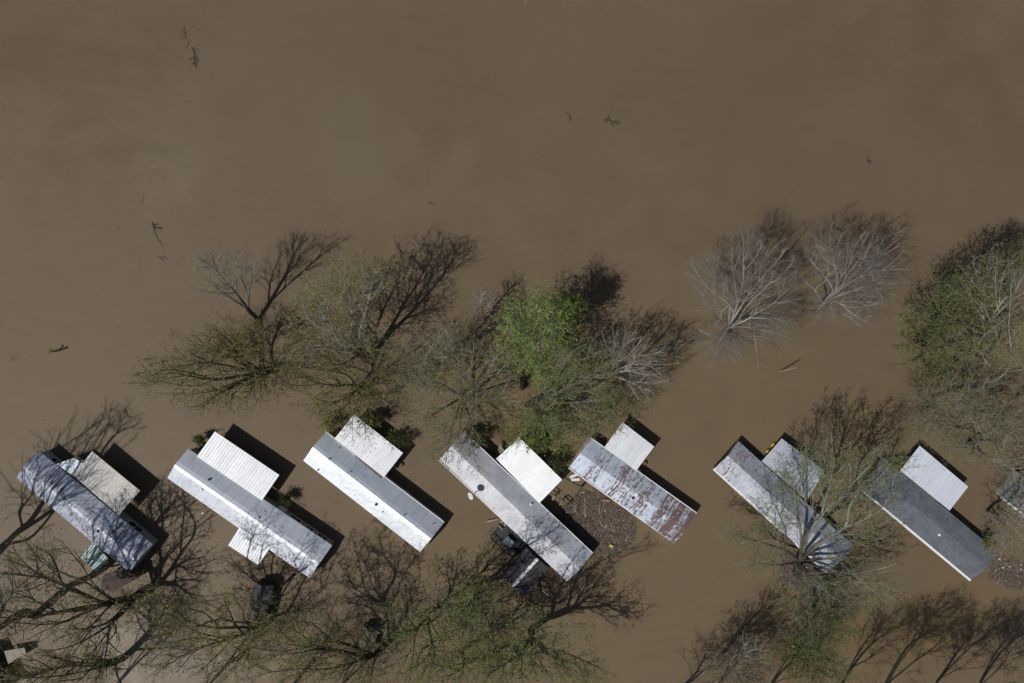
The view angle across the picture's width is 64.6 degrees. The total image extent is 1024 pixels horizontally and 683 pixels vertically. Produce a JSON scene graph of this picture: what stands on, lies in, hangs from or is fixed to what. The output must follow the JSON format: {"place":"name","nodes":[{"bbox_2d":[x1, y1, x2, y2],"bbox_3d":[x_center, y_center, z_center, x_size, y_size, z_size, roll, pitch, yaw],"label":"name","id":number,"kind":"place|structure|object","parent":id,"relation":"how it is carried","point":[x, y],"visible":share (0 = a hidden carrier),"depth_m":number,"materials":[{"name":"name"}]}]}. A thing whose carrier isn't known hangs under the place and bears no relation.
{"place":"outdoors","nodes":[
{"label":"outdoors","id":0,"kind":"place"},
{"bbox_2d":[0,0,1023,682],"bbox_3d":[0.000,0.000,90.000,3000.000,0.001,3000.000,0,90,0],"label":"flood water","id":1,"kind":"structure","parent":0,"point":[292,134],"depth_m":90.00,"materials":[{"name":"brown liquid"}]},
{"bbox_2d":[0,652,11,682],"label":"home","id":2,"kind":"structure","parent":1,"relation":"on","point":[2,663],"depth_m":89.51,"materials":[{"name":"black"}]},
{"bbox_2d":[4,644,30,663],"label":"lean to","id":3,"kind":"object","parent":1,"relation":"on","point":[17,653],"visible":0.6,"depth_m":88.80,"materials":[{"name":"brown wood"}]},
{"bbox_2d":[0,542,56,650],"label":"bare tree","id":4,"kind":"object","parent":1,"relation":"on","point":[5,602],"visible":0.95,"depth_m":75.16,"materials":[{"name":"brown plant"}]},
{"bbox_2d":[0,627,132,682],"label":"budding tree","id":5,"kind":"object","parent":1,"relation":"on","point":[40,671],"visible":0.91,"depth_m":79.72,"materials":[{"name":"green plant"}]},
{"bbox_2d":[57,458,84,474],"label":"porch roof","id":6,"kind":"structure","parent":1,"relation":"on","point":[71,466],"depth_m":87.85,"materials":[{"name":"metal"}]},
{"bbox_2d":[0,520,154,682],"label":"budding tree","id":7,"kind":"object","parent":1,"relation":"on","point":[90,607],"visible":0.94,"depth_m":78.80,"materials":[{"name":"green plant"}]},
{"bbox_2d":[16,450,157,570],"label":"mobile home","id":8,"kind":"object","parent":1,"relation":"on","point":[124,540],"visible":0.99,"depth_m":87.69,"materials":[{"name":"metal"}]},
{"bbox_2d":[49,457,59,466],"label":"window","id":9,"kind":"structure","parent":8,"relation":"in","point":[53,459],"depth_m":88.68,"materials":[{"name":"black glass"}]},
{"bbox_2d":[127,521,143,532],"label":"window","id":10,"kind":"structure","parent":8,"relation":"in","point":[131,523],"depth_m":88.77,"materials":[{"name":"black glass"}]},
{"bbox_2d":[81,542,109,572],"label":"porch cover","id":11,"kind":"object","parent":1,"relation":"on","point":[96,554],"visible":0.91,"depth_m":88.40,"materials":[{"name":"teal plastic"}]},
{"bbox_2d":[73,451,144,514],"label":"carport","id":12,"kind":"object","parent":1,"relation":"on","point":[107,484],"visible":0.98,"depth_m":87.65,"materials":[{"name":"beige metal"}]},
{"bbox_2d":[103,565,143,591],"bbox_3d":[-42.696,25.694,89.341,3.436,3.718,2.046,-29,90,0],"label":"mud patch","id":13,"kind":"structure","parent":1,"relation":"on","point":[120,581],"depth_m":88.03,"materials":[{"name":"brown soil"}]},
{"bbox_2d":[151,222,162,231],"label":"floating branch","id":14,"kind":"object","parent":1,"relation":"on","point":[154,226],"visible":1,"depth_m":89.95,"materials":[{"name":"brown wood"}]},
{"bbox_2d":[189,47,198,67],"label":"floating branch","id":15,"kind":"object","parent":1,"relation":"on","point":[195,60],"visible":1,"depth_m":89.94,"materials":[{"name":"brown wood"}]},
{"bbox_2d":[190,433,206,445],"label":"shrub","id":16,"kind":"object","parent":1,"relation":"on","point":[199,439],"visible":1,"depth_m":88.35,"materials":[{"name":"green plant"}]},
{"bbox_2d":[111,565,287,682],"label":"budding tree","id":17,"kind":"object","parent":1,"relation":"on","point":[196,624],"visible":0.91,"depth_m":80.12,"materials":[{"name":"green plant"}]},
{"bbox_2d":[120,308,283,424],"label":"budding tree","id":18,"kind":"object","parent":1,"relation":"on","point":[256,374],"visible":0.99,"depth_m":83.05,"materials":[{"name":"green plant"}]},
{"bbox_2d":[184,242,277,320],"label":"bare tree","id":19,"kind":"object","parent":1,"relation":"on","point":[243,303],"visible":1,"depth_m":80.91,"materials":[{"name":"grey plant"}]},
{"bbox_2d":[197,432,280,499],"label":"carport","id":20,"kind":"object","parent":1,"relation":"on","point":[238,466],"visible":0.99,"depth_m":87.70,"materials":[{"name":"white metal"}]},
{"bbox_2d":[228,528,269,564],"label":"porch roof","id":21,"kind":"structure","parent":1,"relation":"on","point":[249,546],"depth_m":87.95,"materials":[{"name":"white metal"}]},
{"bbox_2d":[167,448,333,577],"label":"mobile home","id":22,"kind":"object","parent":1,"relation":"on","point":[293,540],"visible":1,"depth_m":87.71,"materials":[{"name":"metal"}]},
{"bbox_2d":[278,506,287,511],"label":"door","id":23,"kind":"structure","parent":22,"relation":"in","point":[281,508],"depth_m":89.18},
{"bbox_2d":[290,515,301,522],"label":"window","id":24,"kind":"structure","parent":22,"relation":"in","point":[291,516],"depth_m":88.77,"materials":[{"name":"black glass"}]},
{"bbox_2d":[316,533,327,540],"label":"window","id":25,"kind":"structure","parent":22,"relation":"in","point":[318,534],"depth_m":88.77,"materials":[{"name":"black glass"}]},
{"bbox_2d":[247,579,275,620],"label":"car","id":26,"kind":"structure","parent":1,"relation":"on","point":[262,587],"depth_m":88.14,"materials":[{"name":"black metal"}]},
{"bbox_2d":[277,491,293,508],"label":"shrub","id":27,"kind":"object","parent":1,"relation":"on","point":[285,499],"visible":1,"depth_m":88.44,"materials":[{"name":"green plant"}]},
{"bbox_2d":[280,568,298,586],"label":"utility pole","id":28,"kind":"object","parent":1,"relation":"on","point":[290,578],"visible":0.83,"depth_m":87.20,"materials":[{"name":"brown wood"}]},
{"bbox_2d":[213,589,388,682],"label":"budding tree","id":29,"kind":"object","parent":1,"relation":"on","point":[368,655],"visible":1,"depth_m":79.36,"materials":[{"name":"green plant"}]},
{"bbox_2d":[317,415,338,434],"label":"shrub","id":30,"kind":"object","parent":1,"relation":"on","point":[331,429],"visible":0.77,"depth_m":88.02,"materials":[{"name":"green plant"}]},
{"bbox_2d":[257,335,415,453],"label":"budding tree","id":31,"kind":"object","parent":1,"relation":"on","point":[359,387],"visible":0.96,"depth_m":83.00,"materials":[{"name":"green plant"}]},
{"bbox_2d":[273,241,406,377],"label":"budding tree","id":32,"kind":"object","parent":1,"relation":"on","point":[343,309],"visible":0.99,"depth_m":78.67,"materials":[{"name":"green plant"}]},
{"bbox_2d":[355,623,379,650],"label":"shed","id":33,"kind":"structure","parent":1,"relation":"on","point":[371,631],"depth_m":88.43,"materials":[{"name":"grey wood"}]},
{"bbox_2d":[335,416,402,476],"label":"carport","id":34,"kind":"object","parent":1,"relation":"on","point":[382,458],"visible":0.84,"depth_m":87.80,"materials":[{"name":"white metal"}]},
{"bbox_2d":[357,411,386,427],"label":"shrub","id":35,"kind":"object","parent":1,"relation":"on","point":[377,417],"visible":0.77,"depth_m":87.93,"materials":[{"name":"green plant"}]},
{"bbox_2d":[303,432,443,550],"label":"mobile home","id":36,"kind":"object","parent":1,"relation":"on","point":[408,517],"visible":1,"depth_m":87.81,"materials":[{"name":"metal"}]},
{"bbox_2d":[355,455,382,477],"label":"gutter board","id":37,"kind":"object","parent":36,"relation":"on","point":[374,471],"visible":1,"depth_m":88.01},
{"bbox_2d":[382,429,412,450],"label":"shrub","id":38,"kind":"object","parent":1,"relation":"on","point":[392,438],"visible":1,"depth_m":87.92,"materials":[{"name":"green plant"}]},
{"bbox_2d":[370,582,477,682],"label":"green tree","id":39,"kind":"object","parent":1,"relation":"on","point":[428,621],"visible":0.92,"depth_m":80.47,"materials":[{"name":"green plant"}]},
{"bbox_2d":[378,316,485,401],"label":"budding tree","id":40,"kind":"object","parent":1,"relation":"on","point":[395,389],"visible":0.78,"depth_m":81.38,"materials":[{"name":"green plant"}]},
{"bbox_2d":[389,310,529,481],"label":"budding tree","id":41,"kind":"object","parent":1,"relation":"on","point":[463,399],"visible":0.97,"depth_m":81.43,"materials":[{"name":"green plant"}]},
{"bbox_2d":[417,619,521,682],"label":"green tree","id":42,"kind":"object","parent":1,"relation":"on","point":[451,668],"visible":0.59,"depth_m":81.62,"materials":[{"name":"green plant"}]},
{"bbox_2d":[466,492,475,499],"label":"satellite dish","id":43,"kind":"object","parent":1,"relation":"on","point":[470,495],"visible":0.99,"depth_m":85.83,"materials":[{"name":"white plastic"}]},
{"bbox_2d":[465,422,489,448],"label":"shrub","id":44,"kind":"object","parent":1,"relation":"on","point":[475,434],"visible":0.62,"depth_m":87.88,"materials":[{"name":"green plant"}]},
{"bbox_2d":[428,555,539,666],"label":"green tree","id":45,"kind":"object","parent":1,"relation":"on","point":[476,599],"visible":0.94,"depth_m":79.85,"materials":[{"name":"green plant"}]},
{"bbox_2d":[467,284,501,321],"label":"bare tree","id":46,"kind":"object","parent":1,"relation":"on","point":[483,297],"visible":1,"depth_m":84.06,"materials":[{"name":"grey plant"}]},
{"bbox_2d":[0,2,1010,681],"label":"floating specks","id":47,"kind":"object","parent":1,"relation":"on","point":[582,220],"visible":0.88,"depth_m":89.96,"materials":[{"name":"brown"}]},
{"bbox_2d":[490,522,528,559],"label":"deck","id":48,"kind":"structure","parent":1,"relation":"on","point":[497,533],"depth_m":89.85,"materials":[{"name":"wood"}]},
{"bbox_2d":[498,520,506,529],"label":"cushioned bench","id":49,"kind":"object","parent":48,"relation":"on","point":[503,525],"visible":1,"depth_m":89.39,"materials":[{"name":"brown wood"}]},
{"bbox_2d":[503,535,514,547],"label":"patio table","id":50,"kind":"object","parent":48,"relation":"on","point":[509,542],"visible":1,"depth_m":89.22,"materials":[{"name":"grey"}]},
{"bbox_2d":[510,549,515,555],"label":"kettle grill","id":51,"kind":"object","parent":48,"relation":"on","point":[512,552],"visible":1,"depth_m":89.27,"materials":[{"name":"black metal"}]},
{"bbox_2d":[439,433,592,580],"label":"mobile home","id":52,"kind":"object","parent":1,"relation":"on","point":[533,523],"visible":0.93,"depth_m":87.69,"materials":[{"name":"metal"}]},
{"bbox_2d":[501,545,547,595],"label":"porch","id":53,"kind":"object","parent":1,"relation":"on","point":[526,568],"visible":0.97,"depth_m":88.21,"materials":[{"name":"black"}]},
{"bbox_2d":[496,438,561,502],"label":"carport","id":54,"kind":"object","parent":1,"relation":"on","point":[536,476],"visible":0.89,"depth_m":87.70,"materials":[{"name":"metal"}]},
{"bbox_2d":[498,443,503,452],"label":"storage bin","id":55,"kind":"object","parent":54,"relation":"attached to","point":[500,449],"visible":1,"depth_m":89.00,"materials":[{"name":"beige plastic"}]},
{"bbox_2d":[443,595,621,682],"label":"green tree","id":56,"kind":"object","parent":1,"relation":"on","point":[535,639],"visible":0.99,"depth_m":78.58,"materials":[{"name":"green plant"}]},
{"bbox_2d":[485,277,587,394],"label":"green tree","id":57,"kind":"object","parent":1,"relation":"on","point":[518,331],"visible":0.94,"depth_m":78.56,"materials":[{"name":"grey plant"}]},
{"bbox_2d":[525,434,551,457],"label":"shrub","id":58,"kind":"object","parent":1,"relation":"on","point":[540,445],"visible":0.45,"depth_m":87.89,"materials":[{"name":"green plant"}]},
{"bbox_2d":[494,395,585,455],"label":"green tree","id":59,"kind":"object","parent":1,"relation":"on","point":[528,429],"visible":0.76,"depth_m":84.93,"materials":[{"name":"green plant"}]},
{"bbox_2d":[544,450,570,472],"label":"shrub","id":60,"kind":"object","parent":1,"relation":"on","point":[558,459],"visible":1,"depth_m":87.89,"materials":[{"name":"green plant"}]},
{"bbox_2d":[552,478,581,504],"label":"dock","id":61,"kind":"object","parent":1,"relation":"on","point":[553,498],"visible":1,"depth_m":89.91,"materials":[{"name":"brown wood"}]},
{"bbox_2d":[549,290,590,337],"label":"green tree","id":62,"kind":"object","parent":1,"relation":"on","point":[581,302],"visible":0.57,"depth_m":81.88,"materials":[{"name":"green plant"}]},
{"bbox_2d":[517,329,623,443],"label":"green tree","id":63,"kind":"object","parent":1,"relation":"on","point":[574,354],"visible":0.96,"depth_m":81.76,"materials":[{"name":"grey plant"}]},
{"bbox_2d":[557,488,638,555],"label":"debris raft","id":64,"kind":"object","parent":1,"relation":"on","point":[593,521],"visible":0.98,"depth_m":89.90,"materials":[{"name":"brown wood"}]},
{"bbox_2d":[560,379,656,450],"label":"budding tree","id":65,"kind":"object","parent":1,"relation":"on","point":[621,401],"visible":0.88,"depth_m":85.06,"materials":[{"name":"green plant"}]},
{"bbox_2d":[603,115,619,125],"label":"floating branch","id":66,"kind":"object","parent":1,"relation":"on","point":[607,120],"visible":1,"depth_m":89.96,"materials":[{"name":"brown wood"}]},
{"bbox_2d":[604,422,653,470],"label":"carport","id":67,"kind":"object","parent":1,"relation":"on","point":[631,448],"visible":0.98,"depth_m":87.80,"materials":[{"name":"white metal"}]},
{"bbox_2d":[568,437,696,543],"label":"mobile home","id":68,"kind":"object","parent":1,"relation":"on","point":[650,503],"visible":0.98,"depth_m":88.02,"materials":[{"name":"metal"}]},
{"bbox_2d":[589,322,681,403],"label":"bare tree","id":69,"kind":"object","parent":1,"relation":"on","point":[643,365],"visible":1,"depth_m":82.43,"materials":[{"name":"grey plant"}]},
{"bbox_2d":[658,328,698,358],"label":"bare tree","id":70,"kind":"object","parent":1,"relation":"on","point":[674,351],"visible":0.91,"depth_m":85.69,"materials":[{"name":"grey plant"}]},
{"bbox_2d":[695,618,778,682],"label":"budding tree","id":71,"kind":"object","parent":1,"relation":"on","point":[728,665],"visible":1,"depth_m":81.47,"materials":[{"name":"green plant"}]},
{"bbox_2d":[673,216,812,376],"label":"bare tree","id":72,"kind":"object","parent":1,"relation":"on","point":[724,331],"visible":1,"depth_m":79.98,"materials":[{"name":"grey plant"}]},
{"bbox_2d":[713,441,852,572],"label":"mobile home","id":73,"kind":"object","parent":1,"relation":"on","point":[740,469],"visible":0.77,"depth_m":88.09,"materials":[{"name":"metal"}]},
{"bbox_2d":[758,439,822,499],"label":"carport","id":74,"kind":"object","parent":1,"relation":"on","point":[782,446],"visible":0.6,"depth_m":88.25,"materials":[{"name":"grey metal"}]},
{"bbox_2d":[777,548,834,591],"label":"debris raft","id":75,"kind":"object","parent":1,"relation":"on","point":[788,576],"visible":0.45,"depth_m":89.91,"materials":[{"name":"brown wood"}]},
{"bbox_2d":[709,424,924,658],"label":"budding tree","id":76,"kind":"object","parent":1,"relation":"on","point":[799,563],"visible":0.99,"depth_m":80.78,"materials":[{"name":"green plant"}]},
{"bbox_2d":[764,602,876,682],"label":"budding tree","id":77,"kind":"object","parent":1,"relation":"on","point":[802,649],"visible":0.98,"depth_m":80.14,"materials":[{"name":"green plant"}]},
{"bbox_2d":[788,217,921,338],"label":"bare tree","id":78,"kind":"object","parent":1,"relation":"on","point":[875,276],"visible":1,"depth_m":79.73,"materials":[{"name":"grey plant"}]},
{"bbox_2d":[860,669,910,682],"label":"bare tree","id":79,"kind":"object","parent":1,"relation":"on","point":[878,677],"visible":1,"depth_m":79.32,"materials":[{"name":"brown plant"}]},
{"bbox_2d":[886,457,908,473],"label":"shrub","id":80,"kind":"object","parent":1,"relation":"on","point":[898,464],"visible":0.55,"depth_m":88.00,"materials":[{"name":"green plant"}]},
{"bbox_2d":[902,472,937,502],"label":"porch step roof","id":81,"kind":"structure","parent":1,"relation":"on","point":[934,499],"depth_m":88.21,"materials":[{"name":"grey metal"}]},
{"bbox_2d":[861,457,996,580],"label":"mobile home","id":82,"kind":"object","parent":1,"relation":"on","point":[946,534],"visible":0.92,"depth_m":87.95,"materials":[{"name":"grey shingle"},{"name":"white siding"},{"name":"glass"}]},
{"bbox_2d":[910,661,952,682],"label":"budding tree","id":83,"kind":"object","parent":1,"relation":"on","point":[922,676],"visible":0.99,"depth_m":78.01,"materials":[{"name":"green plant"}]},
{"bbox_2d":[899,446,967,509],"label":"carport","id":84,"kind":"object","parent":1,"relation":"on","point":[946,488],"visible":0.98,"depth_m":88.00,"materials":[{"name":"metal"}]},
{"bbox_2d":[878,261,1014,392],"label":"budding tree","id":85,"kind":"object","parent":1,"relation":"on","point":[928,336],"visible":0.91,"depth_m":79.97,"materials":[{"name":"grey bark"},{"name":"grey twig"},{"name":"green leaves"}]},
{"bbox_2d":[880,360,1023,455],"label":"budding tree","id":86,"kind":"object","parent":1,"relation":"on","point":[931,405],"visible":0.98,"depth_m":81.55,"materials":[{"name":"green plant"}]},
{"bbox_2d":[925,239,1023,392],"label":"budding tree","id":87,"kind":"object","parent":1,"relation":"on","point":[1011,279],"visible":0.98,"depth_m":76.92,"materials":[{"name":"green plant"}]},
{"bbox_2d":[929,227,1023,314],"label":"budding tree","id":88,"kind":"object","parent":1,"relation":"on","point":[985,270],"visible":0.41,"depth_m":80.49,"materials":[{"name":"green plant"}]},
{"bbox_2d":[931,382,1023,500],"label":"budding tree","id":89,"kind":"object","parent":1,"relation":"on","point":[975,442],"visible":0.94,"depth_m":81.39,"materials":[{"name":"green plant"}]},
{"bbox_2d":[982,533,999,550],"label":"shrub","id":90,"kind":"object","parent":1,"relation":"on","point":[987,541],"visible":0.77,"depth_m":88.01,"materials":[{"name":"green plant"}]},
{"bbox_2d":[976,474,1023,574],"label":"budding tree","id":91,"kind":"object","parent":1,"relation":"on","point":[1004,514],"visible":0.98,"depth_m":83.31,"materials":[{"name":"green plant"}]},
{"bbox_2d":[988,555,1023,590],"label":"debris raft","id":92,"kind":"object","parent":1,"relation":"on","point":[1013,572],"visible":0.94,"depth_m":89.90,"materials":[{"name":"brown wood"}]},
{"bbox_2d":[995,471,1023,516],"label":"mobile home","id":93,"kind":"object","parent":1,"relation":"on","point":[1000,491],"visible":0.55,"depth_m":88.32,"materials":[{"name":"grey metal"}]},
{"bbox_2d":[1002,664,1021,682],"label":"budding tree","id":94,"kind":"object","parent":1,"relation":"on","point":[1009,674],"visible":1,"depth_m":80.20,"materials":[{"name":"green plant"}]}
]}

